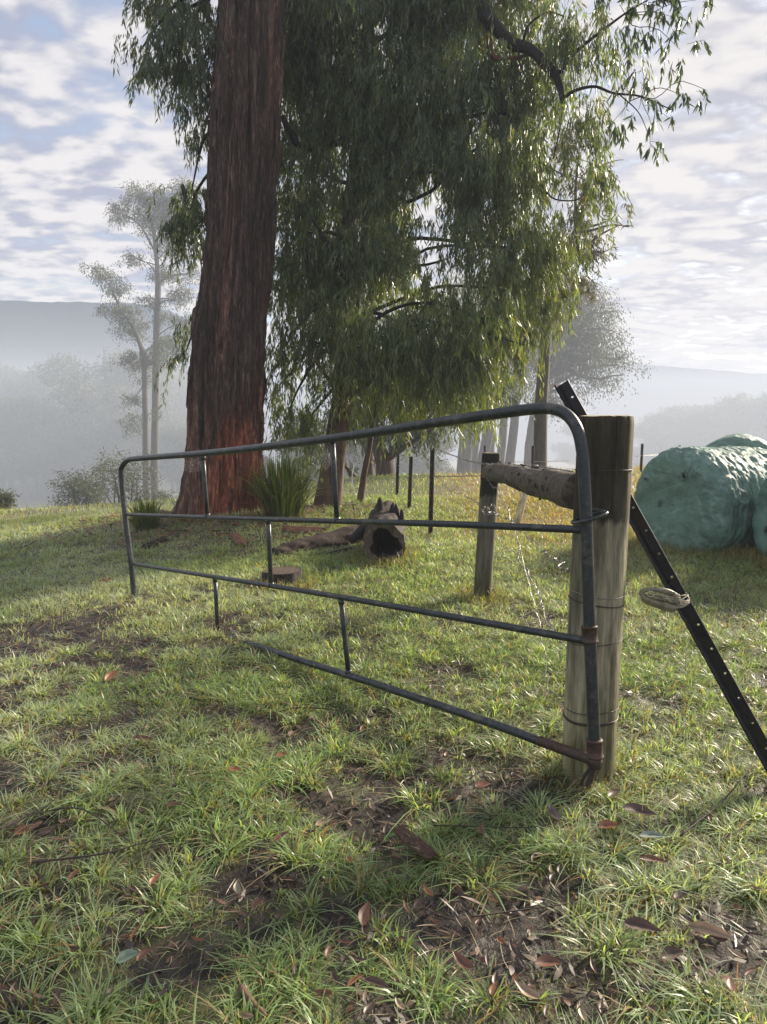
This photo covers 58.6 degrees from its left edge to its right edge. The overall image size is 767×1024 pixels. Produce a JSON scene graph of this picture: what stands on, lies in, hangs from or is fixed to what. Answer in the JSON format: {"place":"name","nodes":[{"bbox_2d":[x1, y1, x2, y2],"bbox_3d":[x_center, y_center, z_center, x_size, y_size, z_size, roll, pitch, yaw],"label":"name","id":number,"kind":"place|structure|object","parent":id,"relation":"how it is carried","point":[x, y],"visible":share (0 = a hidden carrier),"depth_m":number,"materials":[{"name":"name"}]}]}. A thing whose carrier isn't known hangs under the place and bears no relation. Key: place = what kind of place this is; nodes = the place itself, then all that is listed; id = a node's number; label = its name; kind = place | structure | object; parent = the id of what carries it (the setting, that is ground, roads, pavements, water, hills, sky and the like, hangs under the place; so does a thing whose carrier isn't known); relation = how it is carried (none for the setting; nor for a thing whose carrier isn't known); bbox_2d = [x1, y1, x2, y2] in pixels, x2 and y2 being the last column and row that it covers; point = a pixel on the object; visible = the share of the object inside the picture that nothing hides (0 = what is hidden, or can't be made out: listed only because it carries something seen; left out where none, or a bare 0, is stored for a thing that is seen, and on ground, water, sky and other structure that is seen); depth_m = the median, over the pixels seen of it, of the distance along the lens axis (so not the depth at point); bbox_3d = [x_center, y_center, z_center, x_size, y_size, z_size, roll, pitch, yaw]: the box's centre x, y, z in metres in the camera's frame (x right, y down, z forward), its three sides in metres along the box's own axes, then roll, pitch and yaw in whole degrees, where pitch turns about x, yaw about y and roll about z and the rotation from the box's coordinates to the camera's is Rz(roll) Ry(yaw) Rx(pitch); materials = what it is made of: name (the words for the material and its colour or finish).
{"place":"outdoors","nodes":[
{"label":"outdoors","id":0,"kind":"place"},
{"bbox_2d":[0,462,766,1023],"bbox_3d":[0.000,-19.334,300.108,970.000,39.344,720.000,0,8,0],"label":"ground","id":1,"kind":"structure","parent":0,"point":[464,942],"depth_m":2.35,"materials":[{"name":"plant"}]},
{"bbox_2d":[0,488,20,509],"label":"bush","id":2,"kind":"object","parent":1,"relation":"on","point":[7,499],"visible":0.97,"depth_m":20.04,"materials":[{"name":"green plant"}]},
{"bbox_2d":[0,438,31,492],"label":"fogged tree","id":3,"kind":"object","parent":1,"relation":"on","point":[2,482],"visible":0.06,"depth_m":281.95,"materials":[{"name":"grey plant"}]},
{"bbox_2d":[0,374,47,486],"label":"fogged tree","id":4,"kind":"object","parent":1,"relation":"on","point":[1,390],"visible":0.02,"depth_m":344.33,"materials":[{"name":"grey plant"}]},
{"bbox_2d":[0,363,62,483],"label":"fogged tree","id":5,"kind":"object","parent":1,"relation":"on","point":[4,370],"visible":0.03,"depth_m":371.25,"materials":[{"name":"grey plant"}]},
{"bbox_2d":[0,393,66,493],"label":"fogged tree","id":6,"kind":"object","parent":1,"relation":"on","point":[29,408],"visible":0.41,"depth_m":294.43,"materials":[{"name":"grey plant"}]},
{"bbox_2d":[0,365,95,485],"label":"fogged tree","id":7,"kind":"object","parent":1,"relation":"on","point":[27,389],"visible":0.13,"depth_m":349.92,"materials":[{"name":"grey plant"}]},
{"bbox_2d":[10,435,86,500],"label":"fogged tree","id":8,"kind":"object","parent":1,"relation":"on","point":[53,446],"visible":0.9,"depth_m":256.30,"materials":[{"name":"grey plant"}]},
{"bbox_2d":[31,423,99,489],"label":"fogged tree","id":9,"kind":"object","parent":1,"relation":"on","point":[60,431],"visible":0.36,"depth_m":270.83,"materials":[{"name":"grey plant"}]},
{"bbox_2d":[0,778,130,841],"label":"stick","id":10,"kind":"object","parent":1,"relation":"on","point":[9,824],"visible":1,"depth_m":2.28,"materials":[{"name":"wood"}]},
{"bbox_2d":[42,462,114,506],"bbox_3d":[-17.844,-0.632,40.130,3.877,4.509,4.799,0,8,0],"label":"bush","id":11,"kind":"object","parent":1,"relation":"on","point":[76,493],"visible":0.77,"depth_m":39.87,"materials":[{"name":"green plant"}]},
{"bbox_2d":[25,346,182,494],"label":"fogged tree","id":12,"kind":"object","parent":1,"relation":"on","point":[105,409],"visible":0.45,"depth_m":279.91,"materials":[{"name":"grey plant"}]},
{"bbox_2d":[63,411,162,499],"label":"fogged tree","id":13,"kind":"object","parent":1,"relation":"on","point":[114,432],"visible":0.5,"depth_m":246.13,"materials":[{"name":"grey plant"}]},
{"bbox_2d":[78,445,164,505],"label":"bush","id":14,"kind":"object","parent":1,"relation":"on","point":[130,477],"visible":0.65,"depth_m":45.17,"materials":[{"name":"green plant"}]},
{"bbox_2d":[85,437,163,497],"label":"fogged tree","id":15,"kind":"object","parent":1,"relation":"on","point":[132,450],"visible":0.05,"depth_m":269.00,"materials":[{"name":"grey plant"}]},
{"bbox_2d":[116,949,138,962],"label":"fallen leaf","id":16,"kind":"object","parent":1,"relation":"on","point":[125,955],"visible":1,"depth_m":1.71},
{"bbox_2d":[77,261,178,500],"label":"slim gum tree","id":17,"kind":"object","parent":1,"relation":"on","point":[145,361],"visible":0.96,"depth_m":89.89,"materials":[{"name":"grey plant"}]},
{"bbox_2d":[109,496,173,532],"bbox_3d":[-3.029,0.011,8.778,0.795,0.521,0.823,4,9,27],"label":"strappy clump","id":18,"kind":"object","parent":1,"relation":"on","point":[147,523],"visible":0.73,"depth_m":8.70,"materials":[{"name":"green plant"}]},
{"bbox_2d":[103,174,201,500],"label":"slim gum tree","id":19,"kind":"object","parent":1,"relation":"on","point":[156,220],"visible":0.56,"depth_m":95.77,"materials":[{"name":"grey plant"}]},
{"bbox_2d":[141,536,166,546],"bbox_3d":[-2.696,0.350,8.037,0.120,0.064,0.475,2,8,14],"label":"bark piece","id":20,"kind":"object","parent":1,"relation":"on","point":[158,540],"visible":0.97,"depth_m":8.00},
{"bbox_2d":[146,489,176,500],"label":"bush","id":21,"kind":"object","parent":1,"relation":"on","point":[159,498],"visible":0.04,"depth_m":43.55,"materials":[{"name":"green plant"}]},
{"bbox_2d":[137,374,186,483],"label":"fogged tree","id":22,"kind":"object","parent":1,"relation":"on","point":[176,390],"visible":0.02,"depth_m":369.88,"materials":[{"name":"grey plant"}]},
{"bbox_2d":[149,411,186,492],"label":"fogged tree","id":23,"kind":"object","parent":1,"relation":"on","point":[169,418],"visible":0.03,"depth_m":311.26,"materials":[{"name":"grey plant"}]},
{"bbox_2d":[150,427,186,486],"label":"fogged tree","id":24,"kind":"object","parent":1,"relation":"on","point":[169,440],"visible":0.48,"depth_m":245.71,"materials":[{"name":"grey plant"}]},
{"bbox_2d":[159,418,186,474],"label":"fogged tree","id":25,"kind":"object","parent":1,"relation":"on","point":[172,424],"visible":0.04,"depth_m":282.70,"materials":[{"name":"grey plant"}]},
{"bbox_2d":[161,383,186,418],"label":"fogged tree","id":26,"kind":"object","parent":1,"relation":"on","point":[180,407],"visible":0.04,"depth_m":371.46,"materials":[{"name":"grey plant"}]},
{"bbox_2d":[163,365,266,424],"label":"fogged tree","id":27,"kind":"object","parent":1,"relation":"on","point":[177,373],"visible":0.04,"depth_m":404.03,"materials":[{"name":"grey plant"}]},
{"bbox_2d":[41,500,414,549],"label":"bark litter","id":28,"kind":"object","parent":1,"relation":"on","point":[188,520],"visible":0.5,"depth_m":8.75,"materials":[{"name":"brown plant"}]},
{"bbox_2d":[111,0,367,514],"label":"gum tree","id":29,"kind":"object","parent":1,"relation":"on","point":[241,100],"visible":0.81,"depth_m":9.23,"materials":[{"name":"brown plant"}]},
{"bbox_2d":[237,984,266,1017],"bbox_3d":[-0.305,1.140,1.589,0.020,0.020,0.106,-7,10,-41],"label":"fallen leaf","id":30,"kind":"object","parent":1,"relation":"on","point":[241,987],"visible":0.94,"depth_m":1.59,"materials":[{"name":"red plant"}]},
{"bbox_2d":[231,449,329,517],"bbox_3d":[-1.369,-0.408,9.235,1.616,1.001,1.620,0,8,0],"label":"strappy clump","id":31,"kind":"object","parent":1,"relation":"on","point":[281,492],"visible":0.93,"depth_m":9.06,"materials":[{"name":"green plant"}]},
{"bbox_2d":[261,566,302,584],"bbox_3d":[-0.871,0.579,5.952,0.355,0.153,0.370,4,9,30],"label":"tree stump","id":32,"kind":"object","parent":1,"relation":"on","point":[286,572],"visible":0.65,"depth_m":5.85,"materials":[{"name":"brown wood"}]},
{"bbox_2d":[263,435,317,480],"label":"fogged tree","id":33,"kind":"object","parent":1,"relation":"on","point":[264,462],"visible":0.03,"depth_m":191.17,"materials":[{"name":"grey plant"}]},
{"bbox_2d":[281,526,326,532],"bbox_3d":[-0.984,0.205,8.351,0.606,0.061,0.200,2,8,14],"label":"bark piece","id":34,"kind":"object","parent":1,"relation":"on","point":[306,529],"visible":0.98,"depth_m":8.29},
{"bbox_2d":[271,703,350,714],"bbox_3d":[-0.337,0.922,3.208,0.370,0.016,0.122,0,8,0],"label":"stick","id":35,"kind":"object","parent":1,"relation":"on","point":[309,707],"visible":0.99,"depth_m":3.20,"materials":[{"name":"wood"}]},
{"bbox_2d":[274,418,352,478],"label":"fogged tree","id":36,"kind":"object","parent":1,"relation":"on","point":[293,454],"depth_m":168.90,"materials":[{"name":"grey plant"}]},
{"bbox_2d":[272,525,363,555],"bbox_3d":[-0.653,0.317,7.506,1.356,0.357,0.311,-6,10,-39],"label":"fallen log","id":37,"kind":"object","parent":1,"relation":"on","point":[338,537],"visible":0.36,"depth_m":7.35,"materials":[{"name":"brown wood"}]},
{"bbox_2d":[267,360,392,483],"bbox_3d":[-1.412,-2.365,21.575,5.129,5.140,3.211,2,8,13],"label":"shaded gum tree","id":38,"kind":"object","parent":1,"relation":"on","point":[372,463],"visible":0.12,"depth_m":21.89,"materials":[{"name":"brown plant"}]},
{"bbox_2d":[304,438,388,477],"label":"fogged tree","id":39,"kind":"object","parent":1,"relation":"on","point":[346,475],"visible":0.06,"depth_m":150.78,"materials":[{"name":"grey plant"}]},
{"bbox_2d":[358,902,369,925],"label":"fallen leaf","id":40,"kind":"object","parent":1,"relation":"on","point":[363,913],"visible":1,"depth_m":1.86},
{"bbox_2d":[348,497,405,559],"bbox_3d":[-0.058,0.156,7.104,0.598,0.602,1.089,0,8,0],"label":"hollow log","id":41,"kind":"object","parent":1,"relation":"on","point":[384,538],"visible":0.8,"depth_m":6.91,"materials":[{"name":"brown wood"}]},
{"bbox_2d":[365,976,389,987],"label":"fallen leaf","id":42,"kind":"object","parent":1,"relation":"on","point":[375,980],"visible":1,"depth_m":1.62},
{"bbox_2d":[0,587,756,1023],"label":"weeds","id":43,"kind":"object","parent":1,"relation":"on","point":[620,859],"visible":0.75,"depth_m":2.72,"materials":[{"name":"green plant"}]},
{"bbox_2d":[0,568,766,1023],"bbox_3d":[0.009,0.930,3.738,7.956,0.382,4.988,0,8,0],"label":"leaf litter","id":44,"kind":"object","parent":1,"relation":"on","point":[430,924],"visible":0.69,"depth_m":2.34,"materials":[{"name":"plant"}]},
{"bbox_2d":[31,835,168,863],"bbox_3d":[-0.864,1.048,2.104,0.396,0.027,0.047,-3,8,-24],"label":"stick","id":45,"kind":"object","parent":44,"relation":"on","point":[59,859],"visible":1,"depth_m":2.07,"materials":[{"name":"wood"}]},
{"bbox_2d":[453,950,472,968],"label":"fallen leaf","id":46,"kind":"object","parent":44,"relation":"on","point":[463,961],"visible":1,"depth_m":1.69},
{"bbox_2d":[514,979,539,998],"bbox_3d":[0.330,1.108,1.582,0.064,0.014,0.024,5,9,32],"label":"fallen leaf","id":47,"kind":"object","parent":44,"relation":"on","point":[526,990],"visible":1,"depth_m":1.58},
{"bbox_2d":[535,955,562,966],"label":"fallen leaf","id":48,"kind":"object","parent":44,"relation":"on","point":[545,960],"visible":1,"depth_m":1.67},
{"bbox_2d":[687,921,735,939],"bbox_3d":[0.852,1.086,1.777,0.115,0.019,0.024,2,8,17],"label":"fallen leaf","id":49,"kind":"object","parent":44,"relation":"on","point":[705,928],"visible":1,"depth_m":1.78,"materials":[{"name":"plant"}]},
{"bbox_2d":[396,454,399,494],"bbox_3d":[0.251,-0.648,12.225,0.073,0.775,0.050,0,8,0],"label":"steel picket","id":50,"kind":"object","parent":1,"relation":"on","point":[397,475],"visible":0.88,"depth_m":12.21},
{"bbox_2d":[358,436,438,475],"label":"fogged tree","id":51,"kind":"object","parent":1,"relation":"on","point":[418,467],"visible":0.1,"depth_m":168.43,"materials":[{"name":"grey plant"}]},
{"bbox_2d":[351,367,458,501],"bbox_3d":[0.114,-1.217,11.112,1.659,2.504,2.297,-6,10,-40],"label":"sapling","id":52,"kind":"object","parent":1,"relation":"on","point":[362,486],"visible":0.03,"depth_m":10.96,"materials":[{"name":"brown plant"}]},
{"bbox_2d":[407,456,412,508],"bbox_3d":[0.398,-0.417,10.227,0.084,0.833,0.050,0,8,0],"label":"steel picket","id":53,"kind":"object","parent":1,"relation":"on","point":[410,481],"visible":0.88,"depth_m":10.21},
{"bbox_2d":[393,825,439,859],"bbox_3d":[0.103,1.058,2.193,0.052,0.033,0.227,-5,9,-33],"label":"bark piece","id":54,"kind":"object","parent":1,"relation":"on","point":[401,832],"visible":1,"depth_m":2.18,"materials":[{"name":"wood"}]},
{"bbox_2d":[308,364,535,475],"bbox_3d":[0.970,-2.432,18.539,5.533,3.998,5.410,-4,9,-30],"label":"shaded gum tree","id":55,"kind":"object","parent":1,"relation":"on","point":[386,463],"visible":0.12,"depth_m":18.63,"materials":[{"name":"green plant"}]},
{"bbox_2d":[400,428,458,474],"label":"fogged tree","id":56,"kind":"object","parent":1,"relation":"on","point":[443,462],"visible":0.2,"depth_m":182.42,"materials":[{"name":"grey plant"}]},
{"bbox_2d":[428,448,434,534],"bbox_3d":[0.577,-0.219,8.226,0.072,1.099,0.050,0,8,0],"label":"steel picket","id":57,"kind":"object","parent":1,"relation":"on","point":[431,482],"visible":0.83,"depth_m":8.20,"materials":[{"name":"metal"}]},
{"bbox_2d":[432,272,492,473],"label":"misty gum tree","id":58,"kind":"object","parent":1,"relation":"on","point":[460,465],"visible":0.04,"depth_m":87.74,"materials":[{"name":"grey plant"}]},
{"bbox_2d":[447,268,499,473],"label":"misty gum tree","id":59,"kind":"object","parent":1,"relation":"on","point":[468,457],"depth_m":101.27,"materials":[{"name":"grey plant"}]},
{"bbox_2d":[459,266,499,473],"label":"misty gum tree","id":60,"kind":"object","parent":1,"relation":"on","point":[475,454],"visible":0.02,"depth_m":114.76,"materials":[{"name":"grey plant"}]},
{"bbox_2d":[473,452,500,600],"bbox_3d":[0.778,0.166,5.155,0.205,1.225,0.148,-5,9,-34],"label":"brace post","id":61,"kind":"object","parent":1,"relation":"on","point":[485,545],"visible":0.67,"depth_m":5.11,"materials":[{"name":"grey wood"}]},
{"bbox_2d":[262,0,714,507],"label":"weeping gum tree","id":62,"kind":"object","parent":1,"relation":"on","point":[383,129],"visible":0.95,"depth_m":9.28,"materials":[{"name":"green plant"}]},
{"bbox_2d":[433,822,558,827],"bbox_3d":[0.375,1.046,2.271,0.419,0.032,0.030,1,8,4],"label":"stick","id":63,"kind":"object","parent":1,"relation":"on","point":[490,826],"visible":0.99,"depth_m":2.27,"materials":[{"name":"wood"}]},
{"bbox_2d":[466,288,540,473],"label":"misty gum tree","id":64,"kind":"object","parent":1,"relation":"on","point":[488,438],"visible":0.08,"depth_m":84.06,"materials":[{"name":"grey plant"}]},
{"bbox_2d":[482,282,537,463],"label":"misty gum tree","id":65,"kind":"object","parent":1,"relation":"on","point":[501,449],"visible":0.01,"depth_m":100.97,"materials":[{"name":"grey plant"}]},
{"bbox_2d":[513,492,527,522],"bbox_3d":[1.849,-0.059,9.191,0.262,0.578,0.104,-2,8,-15],"label":"pale stake","id":66,"kind":"object","parent":1,"relation":"on","point":[521,507],"visible":0.68,"depth_m":9.15,"materials":[{"name":"brown wood"}]},
{"bbox_2d":[471,903,570,917],"bbox_3d":[0.379,1.090,1.872,0.290,0.011,0.006,-2,8,-12],"label":"stick","id":67,"kind":"object","parent":1,"relation":"on","point":[480,915],"visible":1,"depth_m":1.87,"materials":[{"name":"wood"}]},
{"bbox_2d":[500,277,568,463],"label":"misty gum tree","id":68,"kind":"object","parent":1,"relation":"on","point":[511,444],"visible":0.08,"depth_m":90.53,"materials":[{"name":"grey plant"}]},
{"bbox_2d":[548,803,559,819],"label":"fallen leaf","id":69,"kind":"object","parent":1,"relation":"on","point":[553,811],"visible":1,"depth_m":2.31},
{"bbox_2d":[547,424,575,465],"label":"fogged tree","id":70,"kind":"object","parent":1,"relation":"on","point":[568,453],"visible":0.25,"depth_m":451.62,"materials":[{"name":"grey plant"}]},
{"bbox_2d":[513,122,634,468],"bbox_3d":[4.769,-5.309,18.321,3.739,9.438,2.618,0,8,0],"label":"gum tree","id":71,"kind":"object","parent":1,"relation":"on","point":[540,436],"visible":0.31,"depth_m":18.39,"materials":[{"name":"green plant"}]},
{"bbox_2d":[511,265,656,467],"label":"misty gum tree","id":72,"kind":"object","parent":1,"relation":"on","point":[575,357],"visible":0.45,"depth_m":98.30,"materials":[{"name":"grey plant"}]},
{"bbox_2d":[561,415,633,786],"bbox_3d":[0.803,0.383,2.580,0.225,1.484,0.230,0,8,0],"label":"strainer post","id":73,"kind":"object","parent":1,"relation":"on","point":[610,438],"visible":0.72,"depth_m":2.49,"materials":[{"name":"brown wood"}]},
{"bbox_2d":[118,402,608,787],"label":"farm gate","id":74,"kind":"structure","parent":73,"relation":"attached to","point":[592,757],"depth_m":2.86,"materials":[{"name":"metal"}]},
{"bbox_2d":[438,482,569,573],"bbox_3d":[0.746,-0.043,5.078,0.214,0.163,5.090,0,8,-1],"label":"barbed wire","id":75,"kind":"object","parent":73,"relation":"attached to","point":[543,551],"visible":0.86,"depth_m":3.55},
{"bbox_2d":[481,461,574,509],"bbox_3d":[0.773,-0.188,3.837,0.162,0.249,2.463,0,8,1],"label":"stay rail","id":76,"kind":"object","parent":73,"relation":"attached to","point":[556,487],"visible":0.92,"depth_m":3.16,"materials":[{"name":"brown wood"}]},
{"bbox_2d":[482,476,566,647],"bbox_3d":[0.782,0.176,3.892,0.118,0.598,2.295,0,8,0],"label":"barbed wire","id":77,"kind":"object","parent":76,"relation":"hanging from","point":[542,605],"visible":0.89,"depth_m":3.79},
{"bbox_2d":[502,491,549,710],"bbox_3d":[0.782,0.387,3.837,0.031,0.899,1.498,0,8,1],"label":"loose wire","id":78,"kind":"object","parent":76,"relation":"hanging from","point":[535,606],"visible":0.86,"depth_m":3.54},
{"bbox_2d":[484,462,574,473],"bbox_3d":[0.744,-0.248,3.727,0.085,0.153,2.557,0,8,1],"label":"barbed wire","id":79,"kind":"object","parent":76,"relation":"attached to","point":[543,467],"visible":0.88,"depth_m":3.22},
{"bbox_2d":[599,819,618,827],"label":"fallen leaf","id":80,"kind":"object","parent":1,"relation":"on","point":[606,823],"visible":1,"depth_m":2.24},
{"bbox_2d":[622,803,656,814],"bbox_3d":[0.861,1.002,2.303,0.108,0.020,0.046,0,8,0],"label":"fallen leaf","id":81,"kind":"object","parent":1,"relation":"on","point":[634,807],"visible":1,"depth_m":2.31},
{"bbox_2d":[623,917,661,930],"bbox_3d":[0.673,1.073,1.780,0.097,0.019,0.027,1,8,5],"label":"fallen leaf","id":82,"kind":"object","parent":1,"relation":"on","point":[639,923],"visible":1,"depth_m":1.78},
{"bbox_2d":[639,831,666,836],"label":"fallen leaf","id":83,"kind":"object","parent":1,"relation":"on","point":[650,834],"visible":1,"depth_m":2.17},
{"bbox_2d":[640,855,666,861],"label":"fallen leaf","id":84,"kind":"object","parent":1,"relation":"on","point":[654,858],"visible":1,"depth_m":2.05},
{"bbox_2d":[554,379,766,771],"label":"leaning picket","id":85,"kind":"object","parent":1,"relation":"on","point":[727,684],"visible":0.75,"depth_m":2.59,"materials":[{"name":"black metal"}]},
{"bbox_2d":[638,587,689,611],"bbox_3d":[1.073,0.328,2.583,0.207,0.097,0.092,-4,9,-25],"label":"coil","id":86,"kind":"object","parent":85,"relation":"attached to","point":[673,600],"visible":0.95,"depth_m":2.57,"materials":[{"name":"grey metal"}]},
{"bbox_2d":[632,423,700,467],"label":"fogged tree","id":87,"kind":"object","parent":1,"relation":"on","point":[635,459],"visible":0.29,"depth_m":395.05,"materials":[{"name":"grey plant"}]},
{"bbox_2d":[634,412,700,456],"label":"fogged tree","id":88,"kind":"object","parent":1,"relation":"on","point":[671,437],"visible":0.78,"depth_m":387.73,"materials":[{"name":"grey plant"}]},
{"bbox_2d":[635,410,702,457],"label":"fogged tree","id":89,"kind":"object","parent":1,"relation":"on","point":[655,416],"visible":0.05,"depth_m":400.67,"materials":[{"name":"grey plant"}]},
{"bbox_2d":[662,946,682,959],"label":"fallen leaf","id":90,"kind":"object","parent":1,"relation":"on","point":[670,951],"visible":1,"depth_m":1.70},
{"bbox_2d":[657,403,709,446],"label":"fogged tree","id":91,"kind":"object","parent":1,"relation":"on","point":[678,409],"visible":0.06,"depth_m":412.18,"materials":[{"name":"grey plant"}]},
{"bbox_2d":[633,445,766,553],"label":"silage bale","id":92,"kind":"object","parent":1,"relation":"on","point":[695,496],"visible":0.77,"depth_m":6.99,"materials":[{"name":"teal plastic"}]},
{"bbox_2d":[672,411,746,446],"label":"fogged tree","id":93,"kind":"object","parent":1,"relation":"on","point":[704,420],"visible":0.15,"depth_m":385.90,"materials":[{"name":"grey plant"}]},
{"bbox_2d":[679,756,756,836],"bbox_3d":[1.263,0.978,2.466,0.854,0.044,0.029,-7,11,-44],"label":"stick","id":94,"kind":"object","parent":1,"relation":"on","point":[696,822],"visible":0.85,"depth_m":2.33,"materials":[{"name":"wood"}]},
{"bbox_2d":[672,403,766,445],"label":"fogged tree","id":95,"kind":"object","parent":1,"relation":"on","point":[713,409],"visible":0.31,"depth_m":388.78,"materials":[{"name":"grey plant"}]},
{"bbox_2d":[723,976,735,990],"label":"fallen leaf","id":96,"kind":"object","parent":1,"relation":"on","point":[730,983],"visible":1,"depth_m":1.61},
{"bbox_2d":[700,400,766,441],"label":"fogged tree","id":97,"kind":"object","parent":1,"relation":"on","point":[736,427],"visible":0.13,"depth_m":386.21,"materials":[{"name":"grey plant"}]},
{"bbox_2d":[704,408,766,439],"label":"fogged tree","id":98,"kind":"object","parent":1,"relation":"on","point":[760,433],"visible":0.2,"depth_m":384.77,"materials":[{"name":"grey plant"}]},
{"bbox_2d":[705,433,766,448],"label":"silage bale","id":99,"kind":"object","parent":1,"relation":"on","point":[746,440],"visible":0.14,"depth_m":10.07},
{"bbox_2d":[711,391,766,440],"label":"fogged tree","id":100,"kind":"object","parent":1,"relation":"on","point":[730,401],"visible":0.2,"depth_m":393.12,"materials":[{"name":"grey plant"}]},
{"bbox_2d":[751,478,766,556],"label":"silage bale","id":101,"kind":"object","parent":1,"relation":"on","point":[759,523],"visible":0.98,"depth_m":6.63,"materials":[{"name":"teal plastic"}]},
{"bbox_2d":[0,300,766,461],"bbox_3d":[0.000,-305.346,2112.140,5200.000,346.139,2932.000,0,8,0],"label":"hills","id":102,"kind":"structure","parent":0,"point":[31,333],"depth_m":955.71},
{"bbox_2d":[0,464,766,804],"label":"dry grass","id":103,"kind":"structure","parent":0,"point":[754,554],"depth_m":6.44,"materials":[{"name":"plant"}]},
{"bbox_2d":[0,0,766,384],"label":"sky","id":104,"kind":"structure","parent":0,"point":[690,272],"materials":[{"name":"white"}]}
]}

